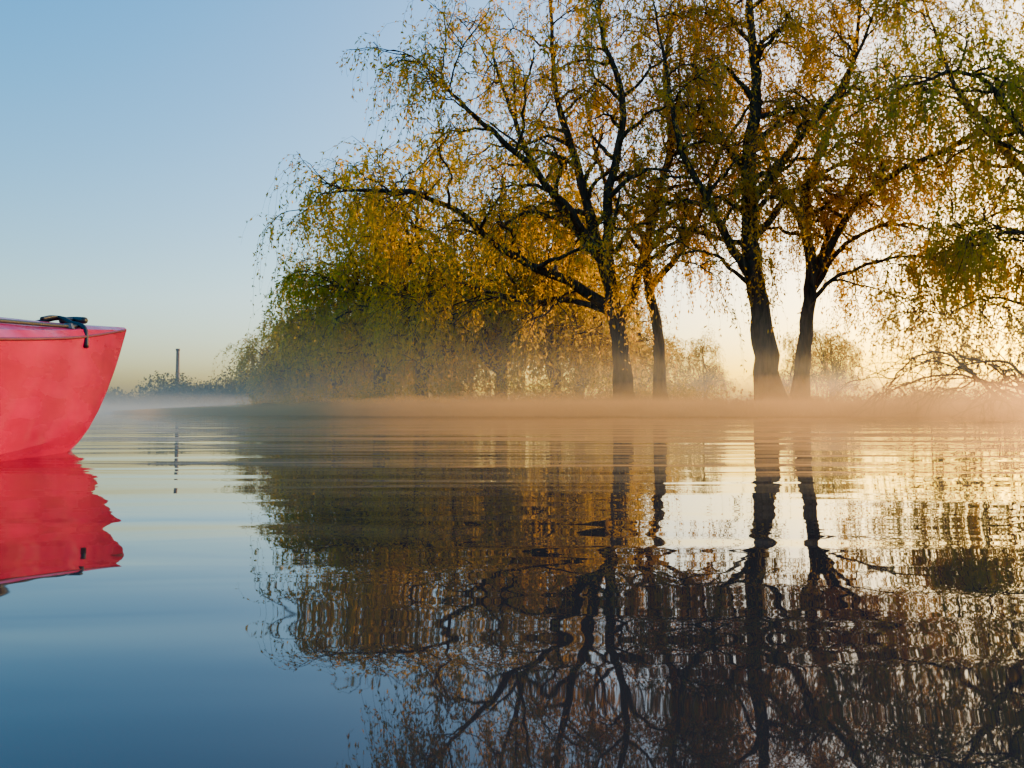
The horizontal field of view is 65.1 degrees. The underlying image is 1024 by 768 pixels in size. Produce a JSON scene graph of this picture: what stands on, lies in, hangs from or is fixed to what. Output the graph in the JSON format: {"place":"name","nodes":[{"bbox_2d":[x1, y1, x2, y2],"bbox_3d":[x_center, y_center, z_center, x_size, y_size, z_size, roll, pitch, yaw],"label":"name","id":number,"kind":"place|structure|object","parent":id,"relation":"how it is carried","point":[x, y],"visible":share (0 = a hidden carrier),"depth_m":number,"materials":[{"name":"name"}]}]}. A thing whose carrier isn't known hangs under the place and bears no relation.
{"place":"outdoors","nodes":[
{"label":"outdoors","id":0,"kind":"place"},
{"bbox_2d":[0,414,1023,767],"bbox_3d":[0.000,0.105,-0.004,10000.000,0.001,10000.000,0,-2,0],"label":"water","id":1,"kind":"structure","parent":0,"point":[206,590],"depth_m":0.47,"materials":[{"name":"blue liquid"}]},
{"bbox_2d":[0,315,126,461],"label":"rowboat","id":2,"kind":"object","parent":1,"relation":"on","point":[55,379],"visible":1,"depth_m":1.96,"materials":[{"name":"red plastic"}]},
{"bbox_2d":[0,0,1023,403],"label":"sky","id":3,"kind":"structure","parent":0,"point":[140,140],"materials":[{"name":"blue"}]},
{"bbox_2d":[103,393,1023,416],"bbox_3d":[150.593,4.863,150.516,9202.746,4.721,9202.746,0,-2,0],"label":"ground","id":4,"kind":"structure","parent":0,"point":[659,415],"depth_m":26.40,"materials":[{"name":"beige plant"}]},
{"bbox_2d":[175,348,179,402],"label":"smokestack","id":5,"kind":"object","parent":4,"relation":"on","point":[177,361],"visible":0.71,"depth_m":344.97,"materials":[{"name":"concrete"}]},
{"bbox_2d":[230,310,330,405],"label":"willow tree","id":6,"kind":"object","parent":4,"relation":"on","point":[259,348],"visible":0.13,"depth_m":68.97,"materials":[{"name":"green plant"}]},
{"bbox_2d":[211,272,367,405],"bbox_3d":[-15.972,-3.083,61.447,11.590,11.119,10.449,-1,-2,21],"label":"willow tree","id":7,"kind":"object","parent":4,"relation":"on","point":[278,384],"visible":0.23,"depth_m":59.56,"materials":[{"name":"green plant"}]},
{"bbox_2d":[243,225,432,403],"bbox_3d":[-11.019,-4.819,56.343,14.646,14.504,13.539,1,-2,-25],"label":"willow tree","id":8,"kind":"object","parent":4,"relation":"on","point":[295,366],"visible":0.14,"depth_m":55.37,"materials":[{"name":"green plant"}]},
{"bbox_2d":[240,172,479,401],"bbox_3d":[-8.458,-4.887,48.376,14.446,14.081,13.059,0,-2,-9],"label":"willow tree","id":9,"kind":"object","parent":4,"relation":"on","point":[340,351],"visible":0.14,"depth_m":46.23,"materials":[{"name":"green plant"}]},
{"bbox_2d":[316,276,442,398],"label":"willow tree","id":10,"kind":"object","parent":4,"relation":"on","point":[388,389],"depth_m":74.58,"materials":[{"name":"green plant"}]},
{"bbox_2d":[262,122,589,402],"bbox_3d":[-4.754,-6.177,43.768,17.385,16.678,15.674,-1,-3,35],"label":"willow tree","id":11,"kind":"object","parent":4,"relation":"on","point":[306,292],"visible":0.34,"depth_m":42.42,"materials":[{"name":"green plant"}]},
{"bbox_2d":[346,198,548,402],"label":"willow tree","id":12,"kind":"object","parent":4,"relation":"on","point":[447,337],"visible":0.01,"depth_m":66.45,"materials":[{"name":"green plant"}]},
{"bbox_2d":[314,125,634,403],"bbox_3d":[-1.872,-5.868,40.284,15.692,15.540,14.506,1,-2,-16],"label":"willow tree","id":13,"kind":"object","parent":4,"relation":"on","point":[478,349],"visible":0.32,"depth_m":37.62,"materials":[{"name":"green plant"}]},
{"bbox_2d":[252,0,771,407],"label":"willow tree","id":14,"kind":"object","parent":4,"relation":"on","point":[597,246],"visible":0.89,"depth_m":27.14,"materials":[{"name":"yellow plant"}]},
{"bbox_2d":[97,342,960,413],"bbox_3d":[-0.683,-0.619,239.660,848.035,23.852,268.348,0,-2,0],"label":"distant tree line","id":15,"kind":"object","parent":4,"relation":"on","point":[207,399],"visible":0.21,"depth_m":312.65,"materials":[{"name":"green plant"}]},
{"bbox_2d":[422,180,678,399],"bbox_3d":[2.507,-4.355,37.459,11.100,11.969,12.279,-2,-3,38],"label":"willow tree","id":16,"kind":"object","parent":4,"relation":"on","point":[568,345],"visible":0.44,"depth_m":35.55,"materials":[{"name":"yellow plant"}]},
{"bbox_2d":[496,238,672,398],"bbox_3d":[4.848,-4.503,58.865,13.059,14.081,14.446,2,-3,-36],"label":"willow tree","id":17,"kind":"object","parent":4,"relation":"on","point":[583,383],"visible":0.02,"depth_m":57.78,"materials":[{"name":"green plant"}]},
{"bbox_2d":[239,365,1019,408],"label":"bank shrubs","id":18,"kind":"object","parent":4,"relation":"on","point":[364,399],"visible":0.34,"depth_m":36.58,"materials":[{"name":"brown plant"}]},
{"bbox_2d":[577,272,712,398],"bbox_3d":[6.972,-2.463,45.007,7.837,8.339,8.692,-1,-2,25],"label":"willow tree","id":19,"kind":"object","parent":4,"relation":"on","point":[685,372],"visible":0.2,"depth_m":44.16,"materials":[{"name":"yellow plant"}]},
{"bbox_2d":[490,0,856,403],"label":"willow tree","id":20,"kind":"object","parent":4,"relation":"on","point":[660,392],"visible":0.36,"depth_m":28.89,"materials":[{"name":"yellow plant"}]},
{"bbox_2d":[668,328,743,401],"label":"willow tree","id":21,"kind":"object","parent":4,"relation":"on","point":[707,380],"visible":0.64,"depth_m":55.37,"materials":[{"name":"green plant"}]},
{"bbox_2d":[743,332,835,397],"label":"willow tree","id":22,"kind":"object","parent":4,"relation":"on","point":[813,377],"visible":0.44,"depth_m":49.73,"materials":[{"name":"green plant"}]},
{"bbox_2d":[571,0,1022,408],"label":"willow tree","id":23,"kind":"object","parent":4,"relation":"on","point":[768,386],"visible":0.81,"depth_m":27.66,"materials":[{"name":"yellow plant"}]},
{"bbox_2d":[777,321,880,401],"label":"willow tree","id":24,"kind":"object","parent":4,"relation":"on","point":[837,362],"visible":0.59,"depth_m":59.37,"materials":[{"name":"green plant"}]},
{"bbox_2d":[672,0,1023,400],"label":"willow tree","id":25,"kind":"object","parent":4,"relation":"on","point":[817,267],"visible":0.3,"depth_m":29.86,"materials":[{"name":"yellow plant"}]},
{"bbox_2d":[788,0,1023,398],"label":"willow tree","id":26,"kind":"object","parent":4,"relation":"on","point":[984,236],"visible":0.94,"depth_m":24.36,"materials":[{"name":"green plant"}]},
{"bbox_2d":[827,317,1023,417],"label":"fallen branches","id":27,"kind":"object","parent":4,"relation":"on","point":[996,384],"visible":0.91,"depth_m":22.62,"materials":[{"name":"brown wood"}]}
]}

